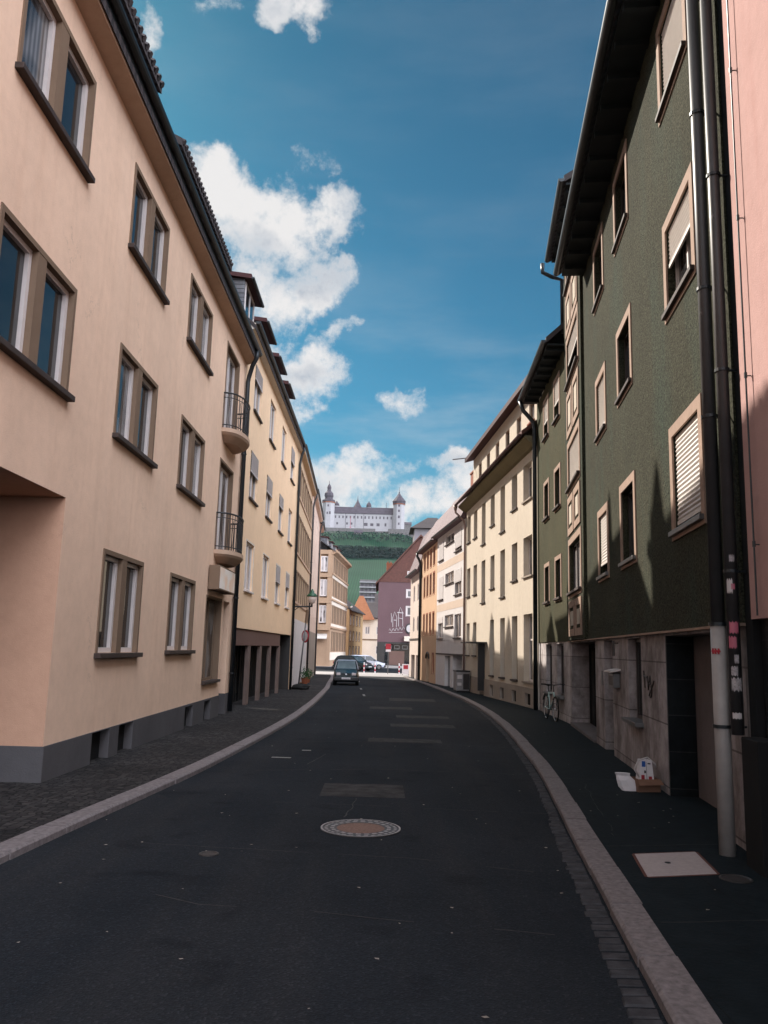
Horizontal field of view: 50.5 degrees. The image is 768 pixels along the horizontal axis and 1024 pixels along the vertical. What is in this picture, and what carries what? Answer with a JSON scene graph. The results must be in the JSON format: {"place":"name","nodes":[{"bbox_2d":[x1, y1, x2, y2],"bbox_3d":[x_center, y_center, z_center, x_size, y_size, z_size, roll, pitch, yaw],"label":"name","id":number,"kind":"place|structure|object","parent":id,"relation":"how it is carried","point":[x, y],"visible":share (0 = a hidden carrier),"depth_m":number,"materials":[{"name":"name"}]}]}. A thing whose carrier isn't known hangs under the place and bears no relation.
{"place":"outdoors","nodes":[
{"label":"outdoors","id":0,"kind":"place"},
{"bbox_2d":[0,674,330,842],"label":"pavement","id":1,"kind":"structure","parent":0,"point":[25,807],"depth_m":11.79,"materials":[{"name":"stone"}]},
{"bbox_2d":[298,609,308,683],"bbox_3d":[-3.757,6.483,38.644,0.551,3.710,0.276,-3,-11,26],"label":"traffic sign","id":2,"kind":"object","parent":1,"relation":"on","point":[305,635],"visible":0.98,"depth_m":38.67,"materials":[{"name":"metal"}]},
{"bbox_2d":[0,676,667,1023],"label":"road","id":3,"kind":"structure","parent":0,"point":[272,947],"depth_m":5.78,"materials":[{"name":"asphalt"}]},
{"bbox_2d":[199,851,218,856],"bbox_3d":[-1.498,2.946,6.964,0.170,0.060,0.170,2,-9,0],"label":"valve cover","id":4,"kind":"object","parent":3,"relation":"on","point":[208,853],"visible":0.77,"depth_m":6.96,"materials":[{"name":"metal"}]},
{"bbox_2d":[331,659,360,684],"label":"parked car","id":5,"kind":"object","parent":3,"relation":"on","point":[346,671],"visible":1,"depth_m":45.59,"materials":[{"name":"green paint"}]},
{"bbox_2d":[321,819,400,837],"bbox_3d":[-0.233,3.183,8.136,0.800,0.064,0.800,2,-9,0],"label":"manhole cover","id":6,"kind":"object","parent":3,"relation":"on","point":[360,828],"visible":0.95,"depth_m":8.11,"materials":[{"name":"metal"}]},
{"bbox_2d":[319,698,454,797],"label":"road repair","id":7,"kind":"structure","parent":3,"relation":"on","point":[367,790],"depth_m":10.81,"materials":[{"name":"asphalt"}]},
{"bbox_2d":[433,688,662,1023],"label":"gutter setts","id":8,"kind":"structure","parent":3,"relation":"on","point":[591,901],"depth_m":5.48,"materials":[{"name":"stone"}]},
{"bbox_2d":[316,666,401,672],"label":"cross road","id":9,"kind":"structure","parent":0,"point":[330,669],"depth_m":80.49,"materials":[{"name":"asphalt"}]},
{"bbox_2d":[332,655,373,670],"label":"parked car","id":10,"kind":"object","parent":9,"relation":"on","point":[360,660],"visible":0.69,"depth_m":78.79,"materials":[{"name":"green paint"}]},
{"bbox_2d":[354,655,385,669],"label":"parked car","id":11,"kind":"object","parent":9,"relation":"on","point":[372,660],"visible":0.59,"depth_m":83.07,"materials":[{"name":"silver paint"}]},
{"bbox_2d":[316,665,408,676],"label":"crossing","id":12,"kind":"object","parent":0,"point":[373,674],"visible":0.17,"depth_m":70.04,"materials":[{"name":"paint"}]},
{"bbox_2d":[321,531,412,604],"bbox_3d":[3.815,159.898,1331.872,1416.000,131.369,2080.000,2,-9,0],"label":"hill","id":13,"kind":"structure","parent":0,"point":[369,568],"depth_m":781.31,"materials":[{"name":"plant"}]},
{"bbox_2d":[324,527,374,531],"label":"retaining wall","id":14,"kind":"structure","parent":13,"relation":"on","point":[328,529],"depth_m":892.80,"materials":[{"name":"stone"}]},
{"bbox_2d":[322,481,411,530],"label":"fortress","id":15,"kind":"structure","parent":13,"relation":"on","point":[357,515],"depth_m":910.63,"materials":[{"name":"stone"}]},
{"bbox_2d":[321,531,412,558],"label":"wood","id":16,"kind":"object","parent":13,"relation":"on","point":[357,552],"visible":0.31,"depth_m":801.41,"materials":[{"name":"green plant"}]},
{"bbox_2d":[359,579,376,601],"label":"terrace block","id":17,"kind":"structure","parent":13,"relation":"on","point":[368,590],"depth_m":518.97,"materials":[{"name":"stone"}]},
{"bbox_2d":[388,529,412,536],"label":"retaining wall","id":18,"kind":"structure","parent":13,"relation":"on","point":[400,531],"depth_m":880.60,"materials":[{"name":"stone"}]},
{"bbox_2d":[132,0,606,526],"label":"sky","id":19,"kind":"structure","parent":0,"point":[385,174],"materials":[{"name":"blue"}]},
{"bbox_2d":[407,676,767,1023],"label":"pavement","id":20,"kind":"structure","parent":0,"point":[722,957],"depth_m":6.68,"materials":[{"name":"asphalt"}]},
{"bbox_2d":[453,670,469,691],"bbox_3d":[3.785,8.249,39.802,0.700,1.020,0.840,2,-10,-6],"label":"litter bin","id":21,"kind":"object","parent":20,"relation":"on","point":[461,680],"visible":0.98,"depth_m":39.42,"materials":[{"name":"black metal"}]},
{"bbox_2d":[541,683,564,721],"bbox_3d":[4.623,5.247,22.534,0.675,1.011,1.743,2,-9,0],"label":"bicycle","id":22,"kind":"object","parent":20,"relation":"on","point":[548,699],"visible":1,"depth_m":22.41,"materials":[{"name":"black metal"}]},
{"bbox_2d":[615,772,635,790],"bbox_3d":[3.159,3.510,10.604,0.301,0.220,0.093,1,-10,6],"label":"paper bag","id":23,"kind":"object","parent":20,"relation":"on","point":[625,781],"visible":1,"depth_m":10.58,"materials":[{"name":"paper"}]},
{"bbox_2d":[631,776,663,791],"bbox_3d":[3.422,3.546,10.597,0.330,0.160,0.309,2,-10,-5],"label":"cardboard box","id":24,"kind":"object","parent":20,"relation":"on","point":[649,785],"visible":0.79,"depth_m":10.50,"materials":[{"name":"cardboard"}]},
{"bbox_2d":[634,757,656,778],"bbox_3d":[3.414,3.363,10.661,0.361,0.311,0.135,3,-10,-11],"label":"printed carton","id":25,"kind":"object","parent":24,"relation":"in","point":[643,769],"visible":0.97,"depth_m":10.63,"materials":[{"name":"cardboard"}]},
{"bbox_2d":[632,851,719,877],"bbox_3d":[2.404,2.948,6.778,0.619,0.061,0.989,0,-10,8],"label":"inspection cover","id":26,"kind":"object","parent":20,"relation":"on","point":[671,864],"visible":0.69,"depth_m":6.73,"materials":[{"name":"beige metal"}]},
{"bbox_2d":[719,874,753,883],"bbox_3d":[2.745,2.884,6.354,0.250,0.060,0.250,2,-9,0],"label":"valve cover","id":27,"kind":"object","parent":20,"relation":"on","point":[735,878],"visible":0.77,"depth_m":6.35,"materials":[{"name":"metal"}]},
{"bbox_3d":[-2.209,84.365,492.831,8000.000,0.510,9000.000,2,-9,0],"label":"ground","id":28,"kind":"structure","parent":0,"visible":0},
{"bbox_2d":[0,0,262,782],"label":"apartment house","id":29,"kind":"structure","parent":28,"relation":"on","point":[130,350],"depth_m":11.95,"materials":[{"name":"beige paint"}]},
{"bbox_2d":[0,202,77,401],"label":"window","id":30,"kind":"structure","parent":29,"relation":"in","point":[38,301],"depth_m":9.50,"materials":[{"name":"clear glass"}]},
{"bbox_2d":[15,0,96,183],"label":"window","id":31,"kind":"structure","parent":29,"relation":"in","point":[50,61],"depth_m":10.00,"materials":[{"name":"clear glass"}]},
{"bbox_2d":[90,731,99,759],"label":"basement window","id":32,"kind":"structure","parent":29,"relation":"in","point":[95,742],"depth_m":12.29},
{"bbox_2d":[94,548,143,658],"bbox_3d":[-4.193,1.497,12.952,0.230,1.605,2.140,2,-9,0],"label":"window","id":33,"kind":"structure","parent":29,"relation":"in","point":[120,596],"depth_m":12.86,"materials":[{"name":"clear glass"}]},
{"bbox_2d":[117,724,124,750],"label":"basement window","id":34,"kind":"structure","parent":29,"relation":"in","point":[121,727],"depth_m":13.49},
{"bbox_2d":[112,342,157,468],"bbox_3d":[-4.110,-1.697,13.521,0.230,1.515,2.210,2,-9,0],"label":"window","id":35,"kind":"structure","parent":29,"relation":"in","point":[134,425],"depth_m":13.43,"materials":[{"name":"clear glass"}]},
{"bbox_2d":[128,162,169,304],"bbox_3d":[-4.031,-4.714,14.025,0.230,1.475,2.210,2,-9,0],"label":"window","id":36,"kind":"structure","parent":29,"relation":"in","point":[149,235],"depth_m":13.93,"materials":[{"name":"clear glass"}]},
{"bbox_2d":[164,572,195,653],"bbox_3d":[-4.211,2.132,16.851,0.230,1.575,2.240,2,-9,0],"label":"window","id":37,"kind":"structure","parent":29,"relation":"in","point":[181,600],"depth_m":16.77,"materials":[{"name":"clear glass"}]},
{"bbox_2d":[176,414,204,506],"bbox_3d":[-4.128,-1.047,17.417,0.230,1.515,2.270,2,-9,0],"label":"window","id":38,"kind":"structure","parent":29,"relation":"in","point":[191,445],"depth_m":17.34,"materials":[{"name":"clear glass"}]},
{"bbox_2d":[186,273,213,375],"bbox_3d":[-4.049,-4.064,17.921,0.230,1.475,2.270,2,-9,0],"label":"window","id":39,"kind":"structure","parent":29,"relation":"in","point":[200,316],"depth_m":17.84,"materials":[{"name":"clear glass"}]},
{"bbox_2d":[201,594,221,684],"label":"window","id":40,"kind":"structure","parent":29,"relation":"in","point":[212,626],"depth_m":20.64,"materials":[{"name":"brown glass"}]},
{"bbox_2d":[215,457,233,549],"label":"window","id":41,"kind":"structure","parent":29,"relation":"in","point":[225,488],"depth_m":21.72,"materials":[{"name":"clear glass"}]},
{"bbox_2d":[222,341,239,429],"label":"window","id":42,"kind":"structure","parent":29,"relation":"in","point":[232,377],"depth_m":22.26,"materials":[{"name":"clear glass"}]},
{"bbox_2d":[229,271,306,704],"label":"apartment house","id":43,"kind":"structure","parent":28,"relation":"on","point":[266,607],"depth_m":29.36,"materials":[{"name":"beige paint"}]},
{"bbox_2d":[233,646,238,701],"bbox_3d":[-5.112,5.574,27.207,0.076,2.200,2.090,2,-9,0],"label":"garage door","id":44,"kind":"structure","parent":43,"relation":"in","point":[237,647],"depth_m":27.97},
{"bbox_2d":[236,646,244,700],"bbox_3d":[-5.123,5.985,29.673,0.076,2.200,2.090,2,-9,0],"label":"garage door","id":45,"kind":"structure","parent":43,"relation":"in","point":[241,657],"depth_m":28.95,"materials":[{"name":"metal"}]},
{"bbox_2d":[244,538,254,594],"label":"window","id":46,"kind":"structure","parent":43,"relation":"in","point":[248,555],"depth_m":25.62,"materials":[{"name":"white glass"}]},
{"bbox_2d":[248,646,256,696],"bbox_3d":[-5.136,6.425,32.311,0.076,2.200,2.440,2,-9,0],"label":"garage door","id":47,"kind":"structure","parent":43,"relation":"in","point":[253,657],"depth_m":31.71,"materials":[{"name":"metal"}]},
{"bbox_2d":[249,451,258,506],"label":"window","id":48,"kind":"structure","parent":43,"relation":"in","point":[254,466],"depth_m":25.78,"materials":[{"name":"grey glass"}]},
{"bbox_2d":[253,365,262,423],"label":"window","id":49,"kind":"structure","parent":43,"relation":"in","point":[258,377],"depth_m":26.27,"materials":[{"name":"grey glass"}]},
{"bbox_2d":[260,646,266,692],"bbox_3d":[-5.215,6.814,35.592,0.061,2.910,3.300,2,-9,0],"label":"garage door","id":50,"kind":"structure","parent":43,"relation":"in","point":[264,648],"depth_m":35.01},
{"bbox_2d":[261,552,268,600],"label":"window","id":51,"kind":"structure","parent":43,"relation":"in","point":[264,567],"depth_m":29.20,"materials":[{"name":"white glass"}]},
{"bbox_2d":[265,476,272,523],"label":"window","id":52,"kind":"structure","parent":43,"relation":"in","point":[269,490],"depth_m":29.36,"materials":[{"name":"grey glass"}]},
{"bbox_2d":[269,403,275,449],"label":"window","id":53,"kind":"structure","parent":43,"relation":"in","point":[272,411],"depth_m":30.05,"materials":[{"name":"white glass"}]},
{"bbox_2d":[274,563,280,605],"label":"window","id":54,"kind":"structure","parent":43,"relation":"in","point":[278,568],"depth_m":32.40,"materials":[{"name":"grey glass"}]},
{"bbox_2d":[278,494,283,536],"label":"window","id":55,"kind":"structure","parent":43,"relation":"in","point":[281,501],"depth_m":32.82,"materials":[{"name":"grey glass"}]},
{"bbox_2d":[281,430,286,469],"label":"window","id":56,"kind":"structure","parent":43,"relation":"in","point":[283,433],"depth_m":33.53,"materials":[{"name":"white glass"}]},
{"bbox_2d":[284,571,289,609],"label":"window","id":57,"kind":"structure","parent":43,"relation":"in","point":[287,581],"depth_m":35.87,"materials":[{"name":"white glass"}]},
{"bbox_2d":[290,447,294,485],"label":"window","id":58,"kind":"structure","parent":43,"relation":"in","point":[293,452],"depth_m":36.62,"materials":[{"name":"grey glass"}]},
{"bbox_2d":[236,444,318,691],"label":"townhouse","id":59,"kind":"structure","parent":28,"relation":"on","point":[308,489],"depth_m":44.00,"materials":[{"name":"beige paint"}]},
{"bbox_2d":[295,589,316,609],"bbox_3d":[-3.680,4.134,38.124,1.121,1.073,0.492,2,-9,0],"label":"street lamp","id":60,"kind":"object","parent":59,"relation":"attached to","point":[312,596],"visible":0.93,"depth_m":38.02,"materials":[{"name":"green metal"}]},
{"bbox_2d":[306,489,324,676],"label":"townhouse","id":61,"kind":"structure","parent":28,"relation":"on","point":[318,516],"depth_m":58.48,"materials":[{"name":"beige paint"}]},
{"bbox_2d":[316,536,351,665],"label":"corner building","id":62,"kind":"structure","parent":28,"relation":"on","point":[335,565],"depth_m":95.56,"materials":[{"name":"paint"}]},
{"bbox_2d":[319,605,325,622],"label":"window","id":63,"kind":"structure","parent":62,"relation":"in","point":[322,608],"depth_m":94.08,"materials":[{"name":"white glass"}]},
{"bbox_2d":[320,579,326,595],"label":"window","id":64,"kind":"structure","parent":62,"relation":"in","point":[323,582],"depth_m":94.56,"materials":[{"name":"white glass"}]},
{"bbox_2d":[321,556,327,571],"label":"window","id":65,"kind":"structure","parent":62,"relation":"in","point":[324,559],"depth_m":95.03,"materials":[{"name":"white glass"}]},
{"bbox_2d":[345,600,365,654],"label":"townhouse","id":66,"kind":"structure","parent":28,"relation":"on","point":[354,625],"depth_m":123.19,"materials":[{"name":"beige paint"}]},
{"bbox_2d":[355,596,377,659],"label":"townhouse","id":67,"kind":"structure","parent":28,"relation":"on","point":[370,628],"depth_m":138.39,"materials":[{"name":"beige paint"}]},
{"bbox_2d":[376,535,422,665],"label":"gabled house","id":68,"kind":"structure","parent":28,"relation":"on","point":[393,585],"depth_m":107.36,"materials":[{"name":"paint"}]},
{"bbox_2d":[384,644,409,664],"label":"shop window","id":69,"kind":"structure","parent":68,"relation":"in","point":[399,653],"depth_m":106.74,"materials":[{"name":"beige glass"}]},
{"bbox_2d":[405,527,432,678],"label":"townhouse","id":70,"kind":"structure","parent":28,"relation":"on","point":[413,575],"depth_m":62.12,"materials":[{"name":"beige paint"}]},
{"bbox_2d":[409,518,437,541],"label":"tall house","id":71,"kind":"structure","parent":28,"relation":"on","point":[423,527],"depth_m":173.83,"materials":[{"name":"grey tile"}]},
{"bbox_2d":[416,507,450,683],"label":"townhouse","id":72,"kind":"structure","parent":28,"relation":"on","point":[427,606],"depth_m":54.45,"materials":[{"name":"orange paint"}]},
{"bbox_2d":[431,471,472,687],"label":"townhouse","id":73,"kind":"structure","parent":28,"relation":"on","point":[449,535],"depth_m":46.50,"materials":[{"name":"beige paint"}]},
{"bbox_2d":[436,617,442,639],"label":"window","id":74,"kind":"structure","parent":73,"relation":"in","point":[440,620],"depth_m":48.92,"materials":[{"name":"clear glass"}]},
{"bbox_2d":[437,576,442,600],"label":"window","id":75,"kind":"structure","parent":73,"relation":"in","point":[440,597],"depth_m":49.27,"materials":[{"name":"white glass"}]},
{"bbox_2d":[438,539,443,562],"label":"window","id":76,"kind":"structure","parent":73,"relation":"in","point":[441,543],"depth_m":49.59,"materials":[{"name":"beige glass"}]},
{"bbox_2d":[452,614,460,638],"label":"window","id":77,"kind":"structure","parent":73,"relation":"in","point":[458,616],"depth_m":43.94,"materials":[{"name":"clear glass"}]},
{"bbox_2d":[453,525,461,552],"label":"window","id":78,"kind":"structure","parent":73,"relation":"in","point":[458,532],"depth_m":44.40,"materials":[{"name":"white glass"}]},
{"bbox_2d":[453,568,461,595],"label":"window","id":79,"kind":"structure","parent":73,"relation":"in","point":[458,573],"depth_m":44.04,"materials":[{"name":"white plastic"}]},
{"bbox_2d":[453,374,546,709],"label":"apartment house","id":80,"kind":"structure","parent":28,"relation":"on","point":[496,505],"depth_m":33.73,"materials":[{"name":"beige paint"}]},
{"bbox_2d":[521,465,531,504],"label":"window","id":81,"kind":"structure","parent":80,"relation":"in","point":[530,468],"depth_m":30.03,"materials":[{"name":"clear glass"}]},
{"bbox_2d":[521,537,532,578],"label":"window","id":82,"kind":"structure","parent":80,"relation":"in","point":[530,540],"depth_m":29.63,"materials":[{"name":"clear glass"}]},
{"bbox_2d":[521,614,532,683],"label":"window","id":83,"kind":"structure","parent":80,"relation":"in","point":[530,616],"depth_m":29.07,"materials":[{"name":"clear glass"}]},
{"bbox_2d":[517,322,570,723],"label":"townhouse","id":84,"kind":"structure","parent":28,"relation":"on","point":[549,522],"depth_m":25.01,"materials":[{"name":"green paint"}]},
{"bbox_2d":[541,392,548,443],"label":"window","id":85,"kind":"structure","parent":84,"relation":"in","point":[546,401],"depth_m":26.41,"materials":[{"name":"beige plastic"}]},
{"bbox_2d":[542,561,549,605],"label":"window","id":86,"kind":"structure","parent":84,"relation":"in","point":[547,564],"depth_m":25.81,"materials":[{"name":"glass"}]},
{"bbox_2d":[542,477,549,522],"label":"window","id":87,"kind":"structure","parent":84,"relation":"in","point":[547,517],"depth_m":26.16,"materials":[{"name":"beige glass"}]},
{"bbox_2d":[542,644,551,694],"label":"window","id":88,"kind":"structure","parent":84,"relation":"in","point":[550,691],"depth_m":25.52,"materials":[{"name":"grey glass"}]},
{"bbox_2d":[551,370,559,426],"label":"window","id":89,"kind":"structure","parent":84,"relation":"in","point":[556,399],"depth_m":24.44,"materials":[{"name":"beige plastic"}]},
{"bbox_2d":[552,462,560,512],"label":"window","id":90,"kind":"structure","parent":84,"relation":"in","point":[558,466],"depth_m":24.04,"materials":[{"name":"beige glass"}]},
{"bbox_2d":[553,553,561,601],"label":"window","id":91,"kind":"structure","parent":84,"relation":"in","point":[556,599],"depth_m":23.52,"materials":[{"name":"beige glass"}]},
{"bbox_2d":[553,644,563,698],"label":"window","id":92,"kind":"structure","parent":84,"relation":"in","point":[562,645],"depth_m":23.46,"materials":[{"name":"grey glass"}]},
{"bbox_2d":[540,0,750,856],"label":"apartment house","id":93,"kind":"structure","parent":28,"relation":"on","point":[637,249],"depth_m":11.11,"materials":[{"name":"green paint"}]},
{"bbox_2d":[563,276,570,299],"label":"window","id":94,"kind":"structure","parent":93,"relation":"in","point":[567,281],"depth_m":21.70,"materials":[{"name":"beige glass"}]},
{"bbox_2d":[564,301,578,394],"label":"window","id":95,"kind":"structure","parent":93,"relation":"in","point":[573,347],"depth_m":20.68,"materials":[{"name":"beige glass"}]},
{"bbox_2d":[565,417,580,496],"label":"window","id":96,"kind":"structure","parent":93,"relation":"in","point":[575,469],"depth_m":20.19,"materials":[{"name":"beige plastic"}]},
{"bbox_2d":[566,526,581,598],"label":"window","id":97,"kind":"structure","parent":93,"relation":"in","point":[577,548],"depth_m":20.12,"materials":[{"name":"beige glass"}]},
{"bbox_2d":[589,643,595,726],"bbox_3d":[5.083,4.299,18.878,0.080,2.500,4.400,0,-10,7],"label":"entrance door","id":98,"kind":"structure","parent":93,"relation":"in","point":[592,672],"depth_m":20.69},
{"bbox_2d":[591,222,603,315],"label":"window","id":99,"kind":"structure","parent":93,"relation":"in","point":[596,301],"depth_m":16.58,"materials":[{"name":"beige glass"}]},
{"bbox_2d":[594,361,606,445],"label":"window","id":100,"kind":"structure","parent":93,"relation":"in","point":[602,411],"depth_m":16.16,"materials":[{"name":"beige plastic"}]},
{"bbox_2d":[596,501,609,582],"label":"window","id":101,"kind":"structure","parent":93,"relation":"in","point":[605,559],"depth_m":15.74,"materials":[{"name":"white plastic"}]},
{"bbox_2d":[611,139,628,257],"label":"window","id":102,"kind":"structure","parent":93,"relation":"in","point":[617,238],"depth_m":14.11,"materials":[{"name":"beige glass"}]},
{"bbox_2d":[614,302,632,408],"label":"window","id":103,"kind":"structure","parent":93,"relation":"in","point":[621,394],"depth_m":13.76,"materials":[{"name":"beige glass"}]},
{"bbox_2d":[618,470,637,570],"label":"window","id":104,"kind":"structure","parent":93,"relation":"in","point":[632,559],"depth_m":13.44,"materials":[{"name":"beige stone"}]},
{"bbox_2d":[622,639,643,727],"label":"window","id":105,"kind":"structure","parent":93,"relation":"in","point":[634,721],"depth_m":12.96,"materials":[{"name":"grey stone"}]},
{"bbox_2d":[655,0,687,127],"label":"window","id":106,"kind":"structure","parent":93,"relation":"in","point":[674,39],"depth_m":10.43,"materials":[{"name":"beige plastic"}]},
{"bbox_2d":[661,161,696,324],"bbox_3d":[3.634,-3.191,9.860,0.272,1.343,1.500,0,-10,7],"label":"window","id":107,"kind":"structure","parent":93,"relation":"in","point":[682,240],"depth_m":9.88,"materials":[{"name":"beige plastic"}]},
{"bbox_2d":[668,393,706,541],"bbox_3d":[3.531,-0.460,9.412,0.376,1.423,1.492,2,-9,0],"label":"window","id":108,"kind":"structure","parent":93,"relation":"in","point":[691,491],"depth_m":9.38,"materials":[{"name":"white plastic"}]},
{"bbox_2d":[716,0,767,877],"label":"townhouse","id":109,"kind":"structure","parent":28,"relation":"on","point":[743,41],"depth_m":7.14,"materials":[{"name":"pink paint"}]},
{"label":"kerb bed","id":110,"kind":"structure","parent":0,"visible":0},
{"bbox_2d":[404,676,721,1023],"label":"kerb","id":111,"kind":"structure","parent":110,"relation":"on","point":[679,996],"depth_m":5.40,"materials":[{"name":"stone"}]},
{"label":"kerb bed","id":112,"kind":"structure","parent":0,"visible":0},
{"bbox_2d":[0,674,332,863],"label":"kerb","id":113,"kind":"structure","parent":112,"relation":"on","point":[21,844],"depth_m":9.10,"materials":[{"name":"stone"}]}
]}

